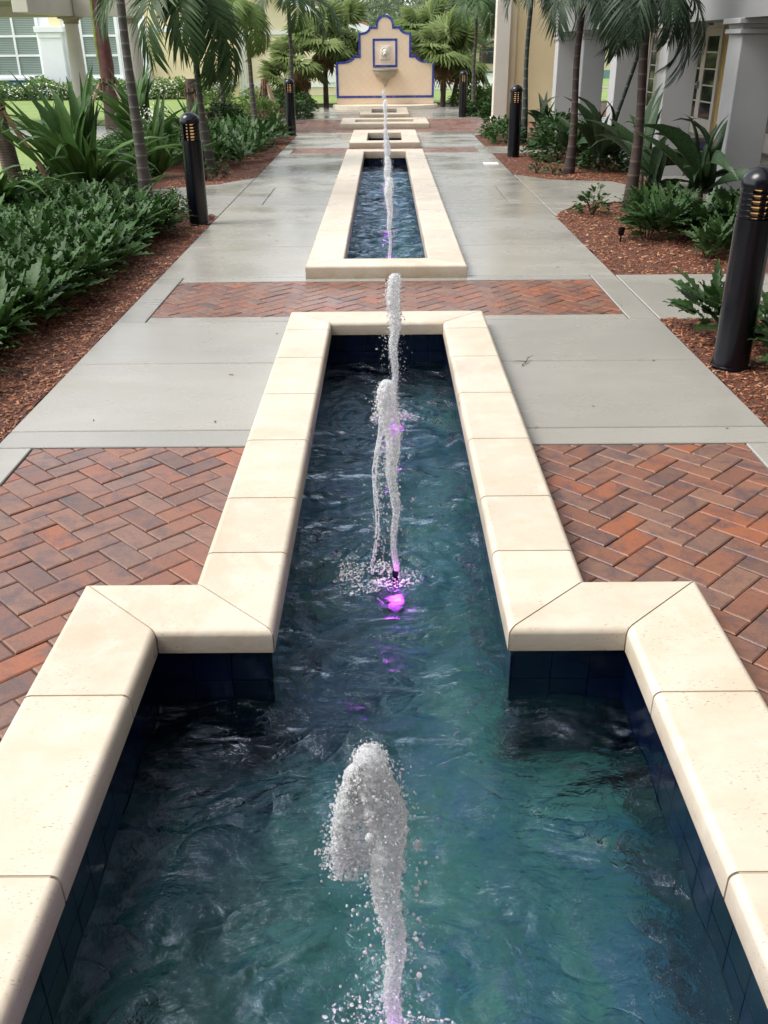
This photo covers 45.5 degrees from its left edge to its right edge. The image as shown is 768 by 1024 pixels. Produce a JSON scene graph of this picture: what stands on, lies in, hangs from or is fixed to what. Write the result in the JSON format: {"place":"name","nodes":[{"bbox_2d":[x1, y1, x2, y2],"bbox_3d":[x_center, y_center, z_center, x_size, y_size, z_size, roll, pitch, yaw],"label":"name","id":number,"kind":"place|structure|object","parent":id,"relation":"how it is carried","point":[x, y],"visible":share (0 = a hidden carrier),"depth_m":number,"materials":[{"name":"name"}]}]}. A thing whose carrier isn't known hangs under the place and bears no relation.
{"place":"outdoors","nodes":[
{"label":"outdoors","id":0,"kind":"place"},
{"bbox_2d":[0,78,608,178],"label":"lawn","id":1,"kind":"structure","parent":0,"point":[28,108],"depth_m":28.34,"materials":[{"name":"green plant"}]},
{"bbox_2d":[0,0,151,117],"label":"porch","id":2,"kind":"object","parent":1,"relation":"on","point":[70,13],"visible":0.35,"depth_m":21.41,"materials":[{"name":"paint"}]},
{"bbox_2d":[0,74,235,100],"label":"hedge","id":3,"kind":"object","parent":1,"relation":"on","point":[16,92],"visible":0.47,"depth_m":31.44,"materials":[{"name":"green plant"}]},
{"bbox_2d":[0,0,239,98],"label":"building","id":4,"kind":"structure","parent":1,"relation":"on","point":[33,47],"depth_m":32.12,"materials":[{"name":"white paint"}]},
{"bbox_2d":[0,17,44,79],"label":"window","id":5,"kind":"structure","parent":4,"relation":"in","point":[20,52],"depth_m":32.13,"materials":[{"name":"white paint"}]},
{"bbox_2d":[78,17,124,79],"bbox_3d":[-9.932,-16.289,32.040,1.470,2.110,0.135,0,27,0],"label":"window","id":6,"kind":"structure","parent":4,"relation":"in","point":[85,24],"depth_m":32.07,"materials":[{"name":"white paint"}]},
{"bbox_2d":[237,0,368,95],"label":"yellow house","id":7,"kind":"structure","parent":1,"relation":"on","point":[277,21],"depth_m":32.74,"materials":[{"name":"beige paint"}]},
{"bbox_2d":[316,0,370,54],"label":"fan palm","id":8,"kind":"object","parent":1,"relation":"on","point":[354,18],"visible":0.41,"depth_m":27.40,"materials":[{"name":"green plant"}]},
{"bbox_2d":[315,0,404,36],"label":"background tree","id":9,"kind":"object","parent":1,"relation":"on","point":[372,18],"visible":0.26,"depth_m":42.96,"materials":[{"name":"green plant"}]},
{"bbox_2d":[357,0,423,32],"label":"background tree","id":10,"kind":"object","parent":1,"relation":"on","point":[400,3],"visible":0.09,"depth_m":48.29,"materials":[{"name":"green plant"}]},
{"bbox_2d":[393,0,457,64],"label":"fan palm","id":11,"kind":"object","parent":1,"relation":"on","point":[414,19],"visible":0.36,"depth_m":27.83,"materials":[{"name":"green plant"}]},
{"bbox_2d":[391,0,494,54],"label":"background tree","id":12,"kind":"object","parent":1,"relation":"on","point":[417,3],"visible":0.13,"depth_m":45.49,"materials":[{"name":"green plant"}]},
{"bbox_2d":[459,1,494,64],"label":"background tree","id":13,"kind":"object","parent":1,"relation":"on","point":[483,57],"depth_m":51.66,"materials":[{"name":"green plant"}]},
{"bbox_2d":[467,28,610,70],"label":"red roof house","id":14,"kind":"structure","parent":1,"relation":"on","point":[489,59],"depth_m":55.49,"materials":[{"name":"beige paint"}]},
{"bbox_2d":[479,47,493,63],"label":"window","id":15,"kind":"structure","parent":14,"relation":"in","point":[490,57],"depth_m":55.47,"materials":[{"name":"grey glass"}]},
{"bbox_2d":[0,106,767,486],"bbox_3d":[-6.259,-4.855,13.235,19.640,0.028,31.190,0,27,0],"label":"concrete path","id":16,"kind":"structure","parent":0,"point":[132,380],"depth_m":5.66,"materials":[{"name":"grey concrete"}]},
{"bbox_2d":[284,78,296,135],"bbox_3d":[-1.891,-8.161,18.456,0.216,1.064,0.216,0,27,0],"label":"bollard light","id":17,"kind":"object","parent":16,"relation":"on","point":[290,102],"visible":0.94,"depth_m":18.37,"materials":[{"name":"black metal"}]},
{"bbox_2d":[349,129,419,148],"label":"fountain pool","id":18,"kind":"structure","parent":16,"relation":"on","point":[407,138],"depth_m":16.77,"materials":[{"name":"stone"}]},
{"bbox_2d":[360,107,408,117],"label":"end fountain pool","id":19,"kind":"structure","parent":16,"relation":"on","point":[391,112],"depth_m":23.32,"materials":[{"name":"stone"}]},
{"bbox_2d":[291,147,477,153],"bbox_3d":[0.015,-6.284,15.934,3.192,0.029,0.892,0,27,0],"label":"brick crossing","id":20,"kind":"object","parent":16,"relation":"in","point":[344,150],"visible":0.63,"depth_m":15.99,"materials":[{"name":"brick"}]},
{"bbox_2d":[333,15,437,109],"bbox_3d":[0.030,-12.671,25.809,3.040,2.404,1.396,0,27,0],"label":"wall fountain","id":21,"kind":"object","parent":16,"relation":"on","point":[393,67],"depth_m":26.20,"materials":[{"name":"beige paint"}]},
{"bbox_2d":[305,149,466,280],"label":"long fountain pool","id":22,"kind":"structure","parent":16,"relation":"on","point":[443,256],"depth_m":8.42,"materials":[{"name":"stone"}]},
{"bbox_2d":[349,164,422,258],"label":"long pool water","id":23,"kind":"structure","parent":22,"relation":"in","point":[368,242],"depth_m":10.28,"materials":[{"name":"blue liquid"}]},
{"bbox_2d":[375,157,398,232],"bbox_3d":[0.030,-3.230,9.514,0.265,0.867,0.223,0,27,0],"label":"fountain jet","id":24,"kind":"object","parent":23,"relation":"on","point":[387,165],"visible":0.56,"depth_m":9.37,"materials":[{"name":"liquid"}]},
{"bbox_2d":[378,177,398,257],"bbox_3d":[0.060,-2.499,8.078,0.252,0.867,0.228,-20,33,-34],"label":"fountain jet","id":25,"kind":"object","parent":23,"relation":"on","point":[388,185],"visible":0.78,"depth_m":8.01,"materials":[{"name":"liquid"}]},
{"bbox_2d":[459,71,467,116],"bbox_3d":[1.977,-10.435,22.854,0.216,1.064,0.216,0,27,0],"label":"bollard light","id":26,"kind":"object","parent":16,"relation":"on","point":[463,95],"visible":1,"depth_m":22.79,"materials":[{"name":"black metal"}]},
{"bbox_2d":[0,280,767,741],"bbox_3d":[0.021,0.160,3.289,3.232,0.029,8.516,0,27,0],"label":"brick paving","id":27,"kind":"structure","parent":0,"point":[590,486],"depth_m":3.60,"materials":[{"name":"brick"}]},
{"bbox_2d":[0,311,767,1023],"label":"stepped fountain pool","id":28,"kind":"structure","parent":27,"relation":"in","point":[662,663],"depth_m":2.68,"materials":[{"name":"stone"}]},
{"bbox_2d":[53,359,738,1023],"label":"pool water","id":29,"kind":"structure","parent":28,"relation":"in","point":[559,893],"depth_m":2.34,"materials":[{"name":"teal liquid"}]},
{"bbox_2d":[333,379,421,595],"bbox_3d":[-0.017,-0.049,3.294,0.369,0.896,0.296,0,27,0],"label":"fountain jet","id":30,"kind":"object","parent":29,"relation":"in","point":[388,414],"visible":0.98,"depth_m":3.24,"materials":[{"name":"liquid"}]},
{"bbox_2d":[369,273,419,422],"bbox_3d":[0.056,-0.800,4.775,0.274,0.889,0.238,0,27,0],"label":"fountain jet","id":31,"kind":"object","parent":29,"relation":"in","point":[395,320],"visible":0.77,"depth_m":4.67,"materials":[{"name":"liquid"}]},
{"bbox_2d":[314,739,488,1023],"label":"fountain jet","id":32,"kind":"object","parent":29,"relation":"in","point":[356,792],"visible":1,"depth_m":1.52,"materials":[{"name":"liquid"}]},
{"bbox_2d":[0,68,767,442],"bbox_3d":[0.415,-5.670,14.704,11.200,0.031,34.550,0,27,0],"label":"mulch bed","id":33,"kind":"object","parent":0,"point":[172,171],"visible":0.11,"depth_m":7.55,"materials":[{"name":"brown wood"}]},
{"bbox_2d":[0,96,50,184],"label":"staked palm","id":34,"kind":"object","parent":33,"relation":"on","point":[8,155],"visible":0.59,"depth_m":11.79,"materials":[{"name":"brown plant"}]},
{"bbox_2d":[0,88,84,200],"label":"strap lily","id":35,"kind":"object","parent":33,"relation":"on","point":[11,188],"visible":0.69,"depth_m":8.95,"materials":[{"name":"green plant"}]},
{"bbox_2d":[1,81,133,186],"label":"strap lily","id":36,"kind":"object","parent":33,"relation":"on","point":[29,153],"visible":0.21,"depth_m":11.74,"materials":[{"name":"green plant"}]},
{"bbox_2d":[7,150,157,194],"bbox_3d":[-3.864,-4.397,11.932,1.996,0.279,5.249,0,27,0],"label":"creeping cover","id":37,"kind":"object","parent":33,"relation":"on","point":[38,173],"visible":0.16,"depth_m":11.44,"materials":[{"name":"green plant"}]},
{"bbox_2d":[0,178,197,371],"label":"ground cover","id":38,"kind":"object","parent":33,"relation":"on","point":[54,244],"visible":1,"depth_m":7.18,"materials":[{"name":"green plant"}]},
{"bbox_2d":[0,60,207,187],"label":"strap lily","id":39,"kind":"object","parent":33,"relation":"on","point":[72,135],"visible":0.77,"depth_m":10.57,"materials":[{"name":"green plant"}]},
{"bbox_2d":[90,0,127,128],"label":"palm tree","id":40,"kind":"object","parent":33,"relation":"on","point":[104,57],"visible":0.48,"depth_m":20.03,"materials":[{"name":"plant"}]},
{"bbox_2d":[116,0,152,197],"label":"palm tree","id":41,"kind":"object","parent":33,"relation":"on","point":[143,174],"visible":0.86,"depth_m":9.90,"materials":[{"name":"plant"}]},
{"bbox_2d":[107,147,169,190],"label":"strap lily","id":42,"kind":"object","parent":33,"relation":"on","point":[130,171],"visible":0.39,"depth_m":11.40,"materials":[{"name":"green plant"}]},
{"bbox_2d":[96,126,183,164],"bbox_3d":[-4.101,-6.273,15.419,2.016,0.424,5.856,-5,27,-9],"label":"creeping cover","id":43,"kind":"object","parent":33,"relation":"on","point":[111,137],"visible":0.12,"depth_m":14.15,"materials":[{"name":"green plant"}]},
{"bbox_2d":[96,89,215,176],"bbox_3d":[-3.116,-5.107,12.395,1.612,1.154,1.235,17,32,31],"label":"strap lily","id":44,"kind":"object","parent":33,"relation":"on","point":[160,158],"visible":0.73,"depth_m":12.61,"materials":[{"name":"green plant"}]},
{"bbox_2d":[93,52,221,134],"bbox_3d":[-3.876,-6.639,14.964,1.987,1.563,1.856,10,29,19],"label":"strap lily","id":45,"kind":"object","parent":33,"relation":"on","point":[143,87],"visible":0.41,"depth_m":15.07,"materials":[{"name":"green plant"}]},
{"bbox_2d":[90,0,251,173],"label":"palm tree","id":46,"kind":"object","parent":33,"relation":"on","point":[214,16],"visible":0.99,"depth_m":11.92,"materials":[{"name":"green plant"}]},
{"bbox_2d":[184,78,196,111],"bbox_3d":[-4.742,-10.210,22.699,0.449,0.962,0.724,0,27,0],"label":"staked palm","id":47,"kind":"object","parent":33,"relation":"on","point":[189,89],"visible":0.41,"depth_m":22.58,"materials":[{"name":"brown plant"}]},
{"bbox_2d":[179,112,209,225],"bbox_3d":[-1.906,-3.439,9.190,0.216,1.064,0.216,0,27,0],"label":"bollard light","id":48,"kind":"object","parent":33,"relation":"on","point":[191,141],"visible":1,"depth_m":9.12,"materials":[{"name":"black metal"}]},
{"bbox_2d":[152,89,243,132],"bbox_3d":[-3.223,-6.799,15.765,1.644,1.110,1.160,17,32,31],"label":"strap lily","id":49,"kind":"object","parent":33,"relation":"on","point":[194,108],"visible":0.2,"depth_m":15.94,"materials":[{"name":"green plant"}]},
{"bbox_2d":[202,89,240,111],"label":"shrub","id":50,"kind":"object","parent":33,"relation":"on","point":[206,100],"visible":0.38,"depth_m":25.09,"materials":[{"name":"green plant"}]},
{"bbox_2d":[214,159,230,177],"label":"shrub","id":51,"kind":"object","parent":33,"relation":"on","point":[224,172],"visible":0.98,"depth_m":12.72,"materials":[{"name":"green plant"}]},
{"bbox_2d":[205,99,240,120],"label":"shrub","id":52,"kind":"object","parent":33,"relation":"on","point":[214,109],"visible":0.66,"depth_m":21.88,"materials":[{"name":"green plant"}]},
{"bbox_2d":[164,110,295,164],"bbox_3d":[-2.836,-6.584,15.930,2.440,0.554,5.940,0,27,0],"label":"ground cover","id":53,"kind":"object","parent":33,"relation":"on","point":[239,139],"visible":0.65,"depth_m":14.97,"materials":[{"name":"green plant"}]},
{"bbox_2d":[221,107,249,119],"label":"shrub","id":54,"kind":"object","parent":33,"relation":"on","point":[235,113],"visible":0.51,"depth_m":21.85,"materials":[{"name":"green plant"}]},
{"bbox_2d":[202,0,273,121],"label":"palm tree","id":55,"kind":"object","parent":33,"relation":"on","point":[253,14],"visible":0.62,"depth_m":18.55,"materials":[{"name":"green plant"}]},
{"bbox_2d":[235,85,268,110],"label":"shrub","id":56,"kind":"object","parent":33,"relation":"on","point":[245,96],"visible":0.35,"depth_m":26.12,"materials":[{"name":"green plant"}]},
{"bbox_2d":[242,95,284,118],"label":"shrub","id":57,"kind":"object","parent":33,"relation":"on","point":[271,104],"visible":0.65,"depth_m":23.01,"materials":[{"name":"green plant"}]},
{"bbox_2d":[257,78,279,114],"bbox_3d":[-3.115,-10.981,24.240,0.682,0.913,0.353,0,27,0],"label":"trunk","id":58,"kind":"object","parent":33,"relation":"on","point":[265,86],"visible":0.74,"depth_m":24.13,"materials":[{"name":"brown plant"}]},
{"bbox_2d":[260,89,296,112],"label":"shrub","id":59,"kind":"object","parent":33,"relation":"on","point":[281,99],"visible":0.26,"depth_m":24.99,"materials":[{"name":"green plant"}]},
{"bbox_2d":[256,53,310,102],"bbox_3d":[-2.987,-12.985,27.383,1.741,1.735,1.792,0,27,0],"label":"fan palm","id":60,"kind":"object","parent":33,"relation":"on","point":[270,71],"visible":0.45,"depth_m":27.26,"materials":[{"name":"green plant"}]},
{"bbox_2d":[252,0,342,80],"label":"palm tree","id":61,"kind":"object","parent":33,"relation":"on","point":[290,8],"visible":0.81,"depth_m":22.48,"materials":[{"name":"green plant"}]},
{"bbox_2d":[267,25,329,103],"bbox_3d":[-2.535,-12.972,26.667,1.924,2.248,2.133,0,27,0],"label":"fan palm","id":62,"kind":"object","parent":33,"relation":"on","point":[305,74],"visible":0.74,"depth_m":26.36,"materials":[{"name":"green plant"}]},
{"bbox_2d":[282,98,315,118],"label":"shrub","id":63,"kind":"object","parent":33,"relation":"on","point":[305,110],"visible":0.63,"depth_m":22.94,"materials":[{"name":"green plant"}]},
{"bbox_2d":[284,90,320,110],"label":"shrub","id":64,"kind":"object","parent":33,"relation":"on","point":[308,101],"visible":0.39,"depth_m":25.84,"materials":[{"name":"green plant"}]},
{"bbox_2d":[279,0,357,106],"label":"fan palm","id":65,"kind":"object","parent":33,"relation":"on","point":[329,54],"visible":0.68,"depth_m":26.50,"materials":[{"name":"green plant"}]},
{"bbox_2d":[403,3,480,106],"bbox_3d":[1.652,-13.356,26.704,2.468,2.813,2.429,0,27,0],"label":"fan palm","id":66,"kind":"object","parent":33,"relation":"on","point":[443,28],"visible":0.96,"depth_m":26.55,"materials":[{"name":"green plant"}]},
{"bbox_2d":[428,0,495,106],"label":"palm tree","id":67,"kind":"object","parent":33,"relation":"on","point":[487,6],"visible":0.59,"depth_m":22.67,"materials":[{"name":"green plant"}]},
{"bbox_2d":[437,16,490,105],"bbox_3d":[2.239,-13.309,27.032,2.084,2.449,2.003,21,34,36],"label":"fan palm","id":68,"kind":"object","parent":33,"relation":"on","point":[466,42],"visible":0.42,"depth_m":26.90,"materials":[{"name":"green plant"}]},
{"bbox_2d":[447,82,485,105],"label":"shrub","id":69,"kind":"object","parent":33,"relation":"on","point":[478,90],"visible":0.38,"depth_m":27.19,"materials":[{"name":"green plant"}]},
{"bbox_2d":[466,99,490,115],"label":"shrub","id":70,"kind":"object","parent":33,"relation":"on","point":[472,110],"visible":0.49,"depth_m":23.31,"materials":[{"name":"green plant"}]},
{"bbox_2d":[475,82,492,101],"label":"shrub","id":71,"kind":"object","parent":33,"relation":"on","point":[488,90],"visible":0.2,"depth_m":26.80,"materials":[{"name":"green plant"}]},
{"bbox_2d":[477,103,491,117],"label":"shrub","id":72,"kind":"object","parent":33,"relation":"on","point":[486,108],"visible":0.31,"depth_m":22.75,"materials":[{"name":"green plant"}]},
{"bbox_2d":[476,115,507,138],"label":"shrub","id":73,"kind":"object","parent":33,"relation":"on","point":[483,134],"visible":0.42,"depth_m":17.96,"materials":[{"name":"green plant"}]},
{"bbox_2d":[484,114,529,144],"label":"shrub","id":74,"kind":"object","parent":33,"relation":"on","point":[497,129],"visible":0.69,"depth_m":16.82,"materials":[{"name":"green plant"}]},
{"bbox_2d":[506,85,522,157],"bbox_3d":[2.091,-6.237,14.612,0.216,1.064,0.216,0,27,0],"label":"bollard light","id":75,"kind":"object","parent":33,"relation":"on","point":[515,114],"visible":1,"depth_m":14.54,"materials":[{"name":"black metal"}]},
{"bbox_2d":[500,0,588,142],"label":"palm tree","id":76,"kind":"object","parent":33,"relation":"on","point":[524,121],"visible":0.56,"depth_m":16.47,"materials":[{"name":"plant"}]},
{"bbox_2d":[523,92,566,127],"bbox_3d":[3.081,-7.208,16.756,1.094,0.862,1.036,13,30,24],"label":"dracaena","id":77,"kind":"object","parent":33,"relation":"on","point":[534,114],"visible":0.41,"depth_m":16.84,"materials":[{"name":"green plant"}]},
{"bbox_2d":[520,107,582,149],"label":"shrub","id":78,"kind":"object","parent":33,"relation":"on","point":[537,128],"visible":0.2,"depth_m":15.86,"materials":[{"name":"green plant"}]},
{"bbox_2d":[540,156,563,174],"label":"shrub","id":79,"kind":"object","parent":33,"relation":"on","point":[555,168],"visible":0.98,"depth_m":12.75,"materials":[{"name":"green plant"}]},
{"bbox_2d":[520,114,592,163],"bbox_3d":[2.763,-5.823,14.299,1.210,0.729,1.291,0,27,0],"label":"shrub","id":80,"kind":"object","parent":33,"relation":"on","point":[544,138],"visible":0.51,"depth_m":14.20,"materials":[{"name":"green plant"}]},
{"bbox_2d":[548,110,590,162],"bbox_3d":[2.930,-5.687,13.841,1.108,0.800,1.067,5,28,11],"label":"dracaena","id":81,"kind":"object","parent":33,"relation":"on","point":[564,125],"visible":0.52,"depth_m":13.93,"materials":[{"name":"green plant"}]},
{"bbox_2d":[500,0,639,173],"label":"palm tree","id":82,"kind":"object","parent":33,"relation":"on","point":[597,11],"visible":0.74,"depth_m":11.61,"materials":[{"name":"green plant"}]},
{"bbox_2d":[570,183,612,215],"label":"shrub","id":83,"kind":"object","parent":33,"relation":"on","point":[593,208],"visible":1,"depth_m":9.68,"materials":[{"name":"green plant"}]},
{"bbox_2d":[563,96,633,171],"bbox_3d":[3.190,-5.207,12.681,1.417,0.995,1.344,0,27,0],"label":"dracaena","id":84,"kind":"object","parent":33,"relation":"on","point":[589,130],"visible":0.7,"depth_m":12.84,"materials":[{"name":"green plant"}]},
{"bbox_2d":[575,145,629,172],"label":"shrub","id":85,"kind":"object","parent":33,"relation":"on","point":[584,159],"visible":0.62,"depth_m":13.09,"materials":[{"name":"green plant"}]},
{"bbox_2d":[541,0,708,207],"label":"palm tree","id":86,"kind":"object","parent":33,"relation":"on","point":[645,12],"visible":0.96,"depth_m":8.86,"materials":[{"name":"green plant"}]},
{"bbox_2d":[601,18,656,164],"bbox_3d":[3.606,-6.512,13.099,1.555,2.954,1.556,16,31,29],"label":"palm tree","id":87,"kind":"object","parent":33,"relation":"on","point":[618,110],"visible":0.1,"depth_m":13.24,"materials":[{"name":"brown plant"}]},
{"bbox_2d":[583,84,701,190],"bbox_3d":[3.309,-4.463,10.978,1.446,1.214,1.282,23,35,38],"label":"dracaena","id":88,"kind":"object","parent":33,"relation":"on","point":[622,132],"visible":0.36,"depth_m":11.09,"materials":[{"name":"green plant"}]},
{"bbox_2d":[534,0,767,206],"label":"arcade building","id":89,"kind":"structure","parent":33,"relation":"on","point":[724,79],"depth_m":11.91,"materials":[{"name":"paint"}]},
{"bbox_2d":[645,28,660,110],"bbox_3d":[5.944,-9.537,19.947,0.080,1.870,1.560,0,27,0],"label":"door","id":90,"kind":"structure","parent":89,"relation":"in","point":[652,66],"depth_m":20.25,"materials":[{"name":"white glass"}]},
{"bbox_2d":[689,23,727,135],"bbox_3d":[5.946,-8.107,17.141,0.080,1.870,1.960,0,27,0],"label":"door","id":91,"kind":"structure","parent":89,"relation":"in","point":[708,70],"depth_m":16.72,"materials":[{"name":"white glass"}]},
{"bbox_2d":[611,179,693,210],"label":"lobed shrub","id":92,"kind":"object","parent":33,"relation":"on","point":[633,188],"visible":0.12,"depth_m":9.49,"materials":[{"name":"green plant"}]},
{"bbox_2d":[620,136,688,189],"bbox_3d":[3.083,-3.835,10.254,0.832,0.756,1.000,0,27,0],"label":"dracaena","id":93,"kind":"object","parent":33,"relation":"on","point":[653,166],"visible":0.71,"depth_m":10.24,"materials":[{"name":"green plant"}]},
{"bbox_2d":[609,188,701,240],"bbox_3d":[2.510,-2.715,8.381,0.895,0.475,0.998,0,27,0],"label":"lobed shrub","id":94,"kind":"object","parent":33,"relation":"on","point":[651,217],"visible":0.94,"depth_m":8.34,"materials":[{"name":"green plant"}]},
{"bbox_2d":[620,178,704,226],"bbox_3d":[2.801,-3.044,9.044,0.865,0.454,0.868,19,33,33],"label":"lobed shrub","id":95,"kind":"object","parent":33,"relation":"on","point":[637,197],"visible":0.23,"depth_m":9.01,"materials":[{"name":"green plant"}]},
{"bbox_2d":[632,115,750,204],"bbox_3d":[3.232,-3.378,9.065,1.386,1.018,1.105,24,36,39],"label":"dracaena","id":96,"kind":"object","parent":33,"relation":"on","point":[702,172],"visible":0.87,"depth_m":9.10,"materials":[{"name":"green plant"}]},
{"bbox_2d":[663,191,738,232],"bbox_3d":[3.032,-2.688,8.320,0.919,0.475,0.744,0,27,0],"label":"lobed shrub","id":97,"kind":"object","parent":33,"relation":"on","point":[725,210],"visible":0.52,"depth_m":8.27,"materials":[{"name":"green plant"}]},
{"bbox_2d":[678,213,734,259],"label":"lobed shrub","id":98,"kind":"object","parent":33,"relation":"on","point":[719,235],"visible":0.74,"depth_m":7.66,"materials":[{"name":"green plant"}]},
{"bbox_2d":[662,258,767,335],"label":"lobed shrub","id":99,"kind":"object","parent":33,"relation":"on","point":[711,295],"visible":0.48,"depth_m":5.61,"materials":[{"name":"green plant"}]},
{"bbox_2d":[698,183,740,207],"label":"lobed shrub","id":100,"kind":"object","parent":33,"relation":"on","point":[721,193],"visible":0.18,"depth_m":8.80,"materials":[{"name":"green plant"}]},
{"bbox_2d":[710,166,767,371],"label":"bollard light","id":101,"kind":"object","parent":33,"relation":"on","point":[744,279],"visible":1,"depth_m":4.86,"materials":[{"name":"black metal"}]},
{"bbox_2d":[748,289,767,364],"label":"lobed shrub","id":102,"kind":"object","parent":33,"relation":"on","point":[761,337],"visible":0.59,"depth_m":5.17,"materials":[{"name":"green plant"}]},
{"bbox_2d":[283,119,534,132],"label":"brick plaza","id":103,"kind":"structure","parent":0,"point":[435,125],"depth_m":20.55,"materials":[{"name":"ceramic"}]},
{"bbox_2d":[340,117,428,128],"bbox_3d":[0.012,-8.830,20.809,1.960,0.140,1.700,0,27,0],"label":"fountain pool","id":104,"kind":"object","parent":103,"relation":"on","point":[392,123],"visible":0.87,"depth_m":20.07,"materials":[{"name":"stone"}]},
{"bbox_2d":[490,0,555,122],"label":"yellow pier","id":105,"kind":"structure","parent":103,"relation":"on","point":[509,52],"depth_m":20.79,"materials":[{"name":"paint"}]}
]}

